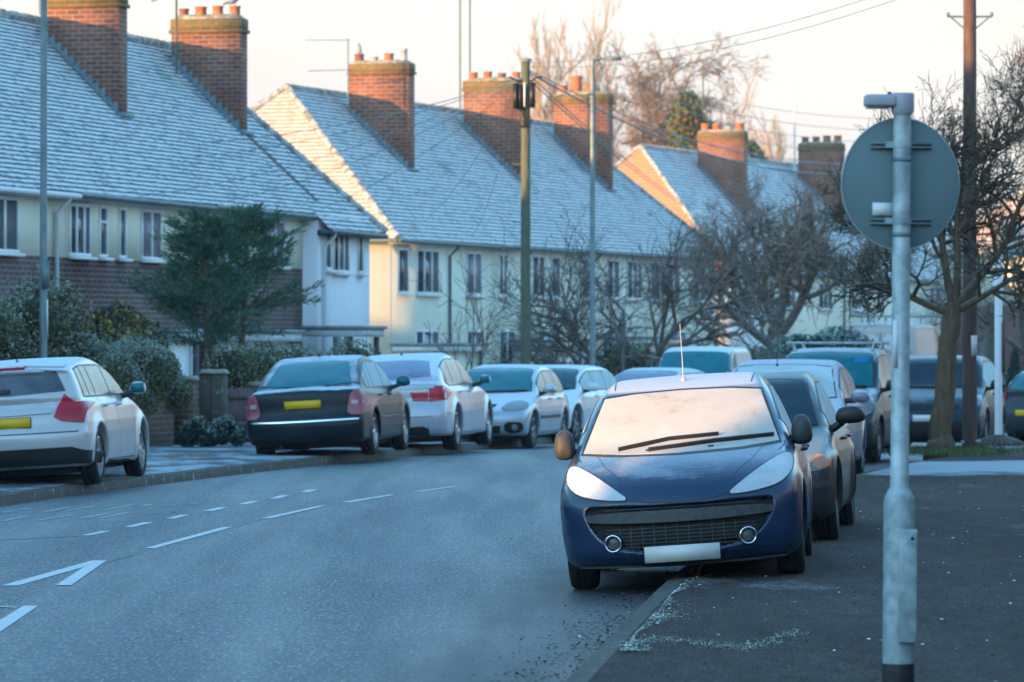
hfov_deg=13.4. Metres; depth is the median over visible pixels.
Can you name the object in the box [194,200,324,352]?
conifer tree
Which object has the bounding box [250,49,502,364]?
house
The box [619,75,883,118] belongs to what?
overhead wire
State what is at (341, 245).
window
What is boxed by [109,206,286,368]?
conifer tree
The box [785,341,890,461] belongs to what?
parked car
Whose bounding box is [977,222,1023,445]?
lamp post
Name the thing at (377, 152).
overhead wire
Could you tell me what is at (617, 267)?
window
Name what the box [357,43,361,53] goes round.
bird
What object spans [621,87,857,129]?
overhead wire
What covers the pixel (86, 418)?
parked car
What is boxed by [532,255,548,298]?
window
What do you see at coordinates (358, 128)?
overhead wire
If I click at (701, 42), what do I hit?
overhead wire
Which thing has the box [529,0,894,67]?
overhead wire
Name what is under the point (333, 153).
overhead wire
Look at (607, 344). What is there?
window
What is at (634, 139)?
tall bare tree
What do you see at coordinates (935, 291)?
window
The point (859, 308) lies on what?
window
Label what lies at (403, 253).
window
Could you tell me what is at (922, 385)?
parked car
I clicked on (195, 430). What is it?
frosted bush
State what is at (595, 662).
kerb
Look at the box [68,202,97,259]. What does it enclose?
window
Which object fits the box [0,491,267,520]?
worn road markings
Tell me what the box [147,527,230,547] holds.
road marking
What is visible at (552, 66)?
television aerial
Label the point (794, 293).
window
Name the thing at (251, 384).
gate pillar
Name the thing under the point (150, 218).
window
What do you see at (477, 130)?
house
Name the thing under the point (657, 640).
pavement lichen
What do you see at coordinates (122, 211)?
window
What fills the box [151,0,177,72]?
television aerial
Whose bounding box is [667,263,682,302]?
window
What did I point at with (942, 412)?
street tree
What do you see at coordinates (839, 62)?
sky
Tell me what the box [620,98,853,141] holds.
overhead wire
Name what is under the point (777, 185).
house
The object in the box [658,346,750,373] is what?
parked van
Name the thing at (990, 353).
post
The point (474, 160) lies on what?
overhead wire
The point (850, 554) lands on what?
ice scraps
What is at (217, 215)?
window
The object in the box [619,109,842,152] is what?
overhead wire
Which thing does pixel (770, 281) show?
window
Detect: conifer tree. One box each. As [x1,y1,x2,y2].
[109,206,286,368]
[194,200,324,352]
[663,89,712,204]
[739,140,767,257]
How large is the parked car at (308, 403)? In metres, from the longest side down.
4.799 x 2.169 x 1.525 m
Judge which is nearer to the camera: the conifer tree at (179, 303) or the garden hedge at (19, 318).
the garden hedge at (19, 318)
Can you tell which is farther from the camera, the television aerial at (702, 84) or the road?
the television aerial at (702, 84)
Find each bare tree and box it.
[465,202,805,372]
[509,8,603,121]
[560,0,630,163]
[595,27,773,164]
[627,169,929,355]
[717,50,768,140]
[748,109,797,162]
[910,201,1023,372]
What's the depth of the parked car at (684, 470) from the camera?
30.37 m
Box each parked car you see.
[0,339,148,484]
[246,355,409,454]
[352,353,493,449]
[461,364,569,447]
[543,365,616,441]
[554,327,812,588]
[614,367,704,381]
[732,337,869,473]
[758,371,865,539]
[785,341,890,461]
[886,355,1005,448]
[1004,371,1023,441]
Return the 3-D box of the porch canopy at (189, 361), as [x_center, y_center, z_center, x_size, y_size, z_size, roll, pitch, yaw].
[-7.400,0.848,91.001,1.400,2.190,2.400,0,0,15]
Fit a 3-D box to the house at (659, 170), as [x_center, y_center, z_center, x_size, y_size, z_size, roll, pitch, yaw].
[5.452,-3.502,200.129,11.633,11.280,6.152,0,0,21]
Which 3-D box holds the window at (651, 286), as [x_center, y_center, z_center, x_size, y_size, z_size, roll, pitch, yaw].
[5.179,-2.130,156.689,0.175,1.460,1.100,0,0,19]
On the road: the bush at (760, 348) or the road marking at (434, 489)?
the road marking at (434, 489)
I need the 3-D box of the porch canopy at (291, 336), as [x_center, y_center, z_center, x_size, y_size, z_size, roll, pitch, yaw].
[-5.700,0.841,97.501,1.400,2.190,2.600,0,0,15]
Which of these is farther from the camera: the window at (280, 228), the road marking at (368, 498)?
the window at (280, 228)
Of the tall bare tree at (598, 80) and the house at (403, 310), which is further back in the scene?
the tall bare tree at (598, 80)
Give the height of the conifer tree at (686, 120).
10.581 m
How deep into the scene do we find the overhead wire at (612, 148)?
110.44 m
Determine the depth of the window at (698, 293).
162.08 m
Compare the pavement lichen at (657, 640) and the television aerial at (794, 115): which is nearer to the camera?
the pavement lichen at (657, 640)
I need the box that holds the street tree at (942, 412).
[790,27,1023,460]
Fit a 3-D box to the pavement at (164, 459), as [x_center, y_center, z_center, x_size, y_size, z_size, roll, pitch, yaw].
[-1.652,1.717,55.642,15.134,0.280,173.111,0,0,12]
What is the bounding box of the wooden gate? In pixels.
[228,387,257,435]
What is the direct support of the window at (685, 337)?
in the house at (629, 203)
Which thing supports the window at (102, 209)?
in the house at (108, 239)
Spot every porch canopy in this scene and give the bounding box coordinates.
[150,329,202,414]
[209,330,304,355]
[298,326,386,354]
[390,343,488,370]
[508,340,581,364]
[609,337,683,353]
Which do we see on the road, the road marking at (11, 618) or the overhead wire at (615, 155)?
the road marking at (11, 618)
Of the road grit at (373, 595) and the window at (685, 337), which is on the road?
the road grit at (373, 595)
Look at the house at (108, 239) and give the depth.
94.37 m
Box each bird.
[222,0,237,5]
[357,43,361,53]
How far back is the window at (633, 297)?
154.36 m
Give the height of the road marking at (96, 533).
0.001 m
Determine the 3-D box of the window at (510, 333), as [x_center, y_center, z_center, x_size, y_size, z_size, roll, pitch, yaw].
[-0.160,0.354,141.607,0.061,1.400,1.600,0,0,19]
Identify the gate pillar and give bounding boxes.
[174,376,199,444]
[198,369,229,444]
[245,381,261,441]
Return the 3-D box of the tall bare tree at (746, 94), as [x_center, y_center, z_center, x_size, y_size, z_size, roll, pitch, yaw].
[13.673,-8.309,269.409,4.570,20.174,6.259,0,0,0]
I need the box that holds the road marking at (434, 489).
[413,486,456,491]
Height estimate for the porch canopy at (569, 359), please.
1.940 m
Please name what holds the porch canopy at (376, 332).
on the front gardens
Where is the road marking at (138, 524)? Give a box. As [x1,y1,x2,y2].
[125,522,151,526]
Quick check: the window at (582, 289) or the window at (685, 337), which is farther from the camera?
the window at (685, 337)
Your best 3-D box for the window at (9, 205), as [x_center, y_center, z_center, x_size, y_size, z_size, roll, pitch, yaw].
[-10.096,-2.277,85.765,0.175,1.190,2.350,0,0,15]
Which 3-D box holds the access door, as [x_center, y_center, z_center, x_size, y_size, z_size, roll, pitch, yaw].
[1.755,1.087,19.328,0.084,0.505,0.032,0,0,-2]
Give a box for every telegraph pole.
[509,58,541,363]
[946,0,992,447]
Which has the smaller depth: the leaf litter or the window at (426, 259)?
the leaf litter
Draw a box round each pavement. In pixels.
[0,432,581,493]
[588,447,1023,681]
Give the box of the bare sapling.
[403,250,553,369]
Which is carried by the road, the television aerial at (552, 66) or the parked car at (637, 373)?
the parked car at (637, 373)
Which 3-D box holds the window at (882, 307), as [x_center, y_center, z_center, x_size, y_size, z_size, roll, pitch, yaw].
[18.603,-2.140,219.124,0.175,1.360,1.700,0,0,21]
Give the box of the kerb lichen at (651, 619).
[620,564,712,650]
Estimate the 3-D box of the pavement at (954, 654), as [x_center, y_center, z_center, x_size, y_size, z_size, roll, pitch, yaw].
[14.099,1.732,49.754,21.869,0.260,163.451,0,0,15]
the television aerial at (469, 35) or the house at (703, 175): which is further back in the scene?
the house at (703, 175)
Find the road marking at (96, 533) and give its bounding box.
[85,531,107,534]
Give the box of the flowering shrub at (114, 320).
[77,299,184,375]
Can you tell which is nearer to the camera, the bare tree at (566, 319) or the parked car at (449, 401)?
the parked car at (449, 401)
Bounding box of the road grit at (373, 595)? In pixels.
[99,530,623,681]
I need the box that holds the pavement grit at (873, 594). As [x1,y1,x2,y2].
[527,474,1023,681]
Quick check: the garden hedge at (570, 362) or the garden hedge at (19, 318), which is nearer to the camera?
the garden hedge at (19, 318)
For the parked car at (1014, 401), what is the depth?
80.44 m
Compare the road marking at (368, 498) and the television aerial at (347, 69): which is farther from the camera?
the television aerial at (347, 69)
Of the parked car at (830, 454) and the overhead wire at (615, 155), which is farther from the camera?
the overhead wire at (615, 155)
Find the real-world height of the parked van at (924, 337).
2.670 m
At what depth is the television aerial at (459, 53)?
154.97 m
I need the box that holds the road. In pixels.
[0,433,1023,681]
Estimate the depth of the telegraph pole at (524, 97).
89.91 m
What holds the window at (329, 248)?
in the house at (212, 70)
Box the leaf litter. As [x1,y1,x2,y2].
[435,566,682,681]
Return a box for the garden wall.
[129,393,173,446]
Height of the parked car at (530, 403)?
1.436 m
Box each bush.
[176,414,246,446]
[749,346,784,359]
[770,325,878,357]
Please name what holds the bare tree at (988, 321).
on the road
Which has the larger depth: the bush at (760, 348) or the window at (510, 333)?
the window at (510, 333)
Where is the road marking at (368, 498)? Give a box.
[345,494,394,501]
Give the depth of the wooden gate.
70.97 m
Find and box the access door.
[898,529,917,642]
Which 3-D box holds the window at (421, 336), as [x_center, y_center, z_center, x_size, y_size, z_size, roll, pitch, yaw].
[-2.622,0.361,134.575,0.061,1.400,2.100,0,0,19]
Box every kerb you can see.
[0,434,581,506]
[566,455,956,681]
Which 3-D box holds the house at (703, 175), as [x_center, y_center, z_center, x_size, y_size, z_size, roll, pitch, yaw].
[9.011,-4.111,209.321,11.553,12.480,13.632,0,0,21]
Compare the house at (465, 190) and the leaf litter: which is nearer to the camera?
the leaf litter
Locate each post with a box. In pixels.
[979,334,985,356]
[987,314,993,364]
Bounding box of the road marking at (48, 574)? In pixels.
[5,560,106,584]
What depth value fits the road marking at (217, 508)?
45.17 m
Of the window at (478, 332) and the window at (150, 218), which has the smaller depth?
the window at (150, 218)
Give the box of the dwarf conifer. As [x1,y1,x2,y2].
[1004,348,1020,393]
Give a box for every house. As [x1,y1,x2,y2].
[0,0,218,414]
[0,15,318,368]
[0,109,82,302]
[19,6,388,356]
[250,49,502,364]
[304,102,585,363]
[384,71,655,364]
[401,76,722,346]
[614,143,770,350]
[648,123,852,347]
[748,135,930,330]
[793,203,960,335]
[927,190,1023,373]
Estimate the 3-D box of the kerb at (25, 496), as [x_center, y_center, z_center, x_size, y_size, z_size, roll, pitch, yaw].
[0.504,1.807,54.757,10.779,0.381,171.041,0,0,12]
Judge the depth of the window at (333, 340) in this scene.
106.35 m
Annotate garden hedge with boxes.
[0,251,126,391]
[68,309,193,417]
[198,321,380,441]
[467,359,575,371]
[583,343,661,376]
[1002,362,1021,392]
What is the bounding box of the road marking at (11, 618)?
[0,606,36,630]
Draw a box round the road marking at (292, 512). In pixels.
[265,506,321,517]
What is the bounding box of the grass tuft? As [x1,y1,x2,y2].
[872,444,1023,456]
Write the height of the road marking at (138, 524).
0.001 m
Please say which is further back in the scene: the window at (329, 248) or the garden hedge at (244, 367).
the window at (329, 248)
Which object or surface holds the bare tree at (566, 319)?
on the pavement at (164, 459)
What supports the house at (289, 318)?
on the ground
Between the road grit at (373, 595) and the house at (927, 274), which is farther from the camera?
the house at (927, 274)
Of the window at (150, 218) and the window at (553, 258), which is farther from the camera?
the window at (553, 258)
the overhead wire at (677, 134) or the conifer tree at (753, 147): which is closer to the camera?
the overhead wire at (677, 134)
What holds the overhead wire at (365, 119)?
attached to the telegraph pole at (524, 97)
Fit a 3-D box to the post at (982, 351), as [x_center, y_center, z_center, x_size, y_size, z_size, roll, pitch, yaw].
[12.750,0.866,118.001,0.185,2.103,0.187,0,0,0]
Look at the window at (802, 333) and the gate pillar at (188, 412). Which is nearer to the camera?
the gate pillar at (188, 412)
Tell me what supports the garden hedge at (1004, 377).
on the ground
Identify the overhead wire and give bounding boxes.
[144,79,520,195]
[149,79,519,160]
[208,78,521,142]
[229,82,515,200]
[322,82,517,208]
[407,79,521,233]
[472,83,520,235]
[529,0,862,62]
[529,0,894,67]
[529,70,956,163]
[529,74,726,227]
[529,79,762,244]
[530,72,958,173]
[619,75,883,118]
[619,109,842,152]
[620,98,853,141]
[620,121,842,164]
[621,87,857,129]
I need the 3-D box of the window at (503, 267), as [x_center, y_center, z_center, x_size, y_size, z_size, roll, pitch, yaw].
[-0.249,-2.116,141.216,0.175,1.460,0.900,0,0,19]
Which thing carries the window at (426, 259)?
in the house at (403, 310)
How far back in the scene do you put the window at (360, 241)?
108.21 m
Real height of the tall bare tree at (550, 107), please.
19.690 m
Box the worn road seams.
[0,519,259,560]
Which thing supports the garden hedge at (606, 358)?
on the front gardens
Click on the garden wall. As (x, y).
(160, 421)
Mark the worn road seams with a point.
(79, 535)
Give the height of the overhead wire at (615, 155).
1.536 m
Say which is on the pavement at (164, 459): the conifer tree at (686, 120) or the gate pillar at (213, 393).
the gate pillar at (213, 393)
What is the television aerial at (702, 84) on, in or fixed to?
attached to the house at (703, 175)
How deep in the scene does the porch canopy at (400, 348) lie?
131.96 m
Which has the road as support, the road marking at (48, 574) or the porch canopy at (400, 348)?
the road marking at (48, 574)
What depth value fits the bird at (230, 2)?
105.86 m
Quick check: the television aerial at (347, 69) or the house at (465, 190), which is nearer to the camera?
the television aerial at (347, 69)
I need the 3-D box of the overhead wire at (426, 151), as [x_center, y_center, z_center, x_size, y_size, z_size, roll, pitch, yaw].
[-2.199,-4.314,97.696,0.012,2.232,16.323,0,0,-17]
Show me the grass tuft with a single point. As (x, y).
(958, 449)
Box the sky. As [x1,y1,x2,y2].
[0,0,1023,218]
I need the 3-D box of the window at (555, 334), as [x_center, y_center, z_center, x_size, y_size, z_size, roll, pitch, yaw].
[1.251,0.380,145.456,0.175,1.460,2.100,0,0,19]
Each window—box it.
[0,195,25,256]
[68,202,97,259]
[97,205,114,260]
[117,206,132,261]
[140,208,167,263]
[217,215,233,264]
[264,220,290,269]
[325,225,336,272]
[330,337,347,355]
[332,236,354,275]
[357,229,368,276]
[397,248,412,295]
[415,330,439,342]
[416,249,443,296]
[465,251,485,297]
[466,330,482,342]
[498,253,511,297]
[499,330,515,363]
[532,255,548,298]
[538,330,556,339]
[551,256,564,299]
[581,258,589,299]
[601,331,619,354]
[607,259,623,300]
[627,260,645,301]
[650,261,658,301]
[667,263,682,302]
[673,331,686,346]
[692,265,708,302]
[768,281,774,306]
[786,282,795,308]
[792,332,807,340]
[819,283,834,310]
[850,286,862,311]
[875,291,887,311]
[929,287,939,312]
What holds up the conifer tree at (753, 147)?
on the ground
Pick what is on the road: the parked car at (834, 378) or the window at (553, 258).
the parked car at (834, 378)
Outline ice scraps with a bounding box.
[579,478,1022,680]
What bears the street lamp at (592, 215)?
on the pavement at (164, 459)
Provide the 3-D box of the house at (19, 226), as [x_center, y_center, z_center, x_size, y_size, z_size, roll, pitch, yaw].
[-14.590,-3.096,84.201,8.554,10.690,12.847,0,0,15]
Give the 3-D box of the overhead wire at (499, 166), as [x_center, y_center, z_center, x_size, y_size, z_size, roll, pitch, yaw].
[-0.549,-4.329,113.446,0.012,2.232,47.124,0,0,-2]
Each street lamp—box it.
[39,0,48,357]
[590,51,621,365]
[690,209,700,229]
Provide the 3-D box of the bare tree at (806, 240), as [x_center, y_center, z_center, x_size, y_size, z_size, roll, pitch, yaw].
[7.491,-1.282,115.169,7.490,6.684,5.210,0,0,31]
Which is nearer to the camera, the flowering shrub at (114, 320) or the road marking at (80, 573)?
the road marking at (80, 573)
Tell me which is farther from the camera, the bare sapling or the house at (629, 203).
the house at (629, 203)
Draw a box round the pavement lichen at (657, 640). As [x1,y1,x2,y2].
[607,627,808,650]
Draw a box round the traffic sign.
[841,91,959,681]
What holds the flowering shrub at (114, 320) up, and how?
on the front gardens
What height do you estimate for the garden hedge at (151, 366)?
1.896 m
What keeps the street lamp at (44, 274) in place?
on the pavement at (164, 459)
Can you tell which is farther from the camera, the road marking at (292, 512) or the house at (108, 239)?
the house at (108, 239)
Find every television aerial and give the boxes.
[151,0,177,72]
[309,38,350,96]
[459,0,460,108]
[469,0,470,71]
[530,65,559,87]
[679,66,703,113]
[775,79,802,170]
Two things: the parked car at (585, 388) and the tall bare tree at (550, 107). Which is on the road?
the parked car at (585, 388)
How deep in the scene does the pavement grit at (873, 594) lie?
28.22 m
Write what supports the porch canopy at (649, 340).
on the ground
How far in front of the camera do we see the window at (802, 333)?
206.70 m
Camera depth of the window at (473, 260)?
138.57 m
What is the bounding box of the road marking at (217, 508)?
[204,507,226,510]
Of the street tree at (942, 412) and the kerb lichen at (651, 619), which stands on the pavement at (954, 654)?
the kerb lichen at (651, 619)
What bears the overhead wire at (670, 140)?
attached to the telegraph pole at (524, 97)
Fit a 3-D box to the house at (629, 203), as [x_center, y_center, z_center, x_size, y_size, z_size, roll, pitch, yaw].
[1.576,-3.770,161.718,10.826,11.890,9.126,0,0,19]
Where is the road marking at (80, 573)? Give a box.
[57,560,105,584]
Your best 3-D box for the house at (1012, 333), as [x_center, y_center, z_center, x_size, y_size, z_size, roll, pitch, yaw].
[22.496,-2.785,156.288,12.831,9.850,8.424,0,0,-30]
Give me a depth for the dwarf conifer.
121.92 m
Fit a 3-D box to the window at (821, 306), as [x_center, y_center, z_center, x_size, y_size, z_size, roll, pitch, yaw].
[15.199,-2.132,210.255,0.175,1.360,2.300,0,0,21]
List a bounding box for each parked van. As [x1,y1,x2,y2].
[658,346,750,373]
[848,313,942,357]
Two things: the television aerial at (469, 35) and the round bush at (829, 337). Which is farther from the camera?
the television aerial at (469, 35)
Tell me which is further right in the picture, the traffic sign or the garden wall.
the traffic sign

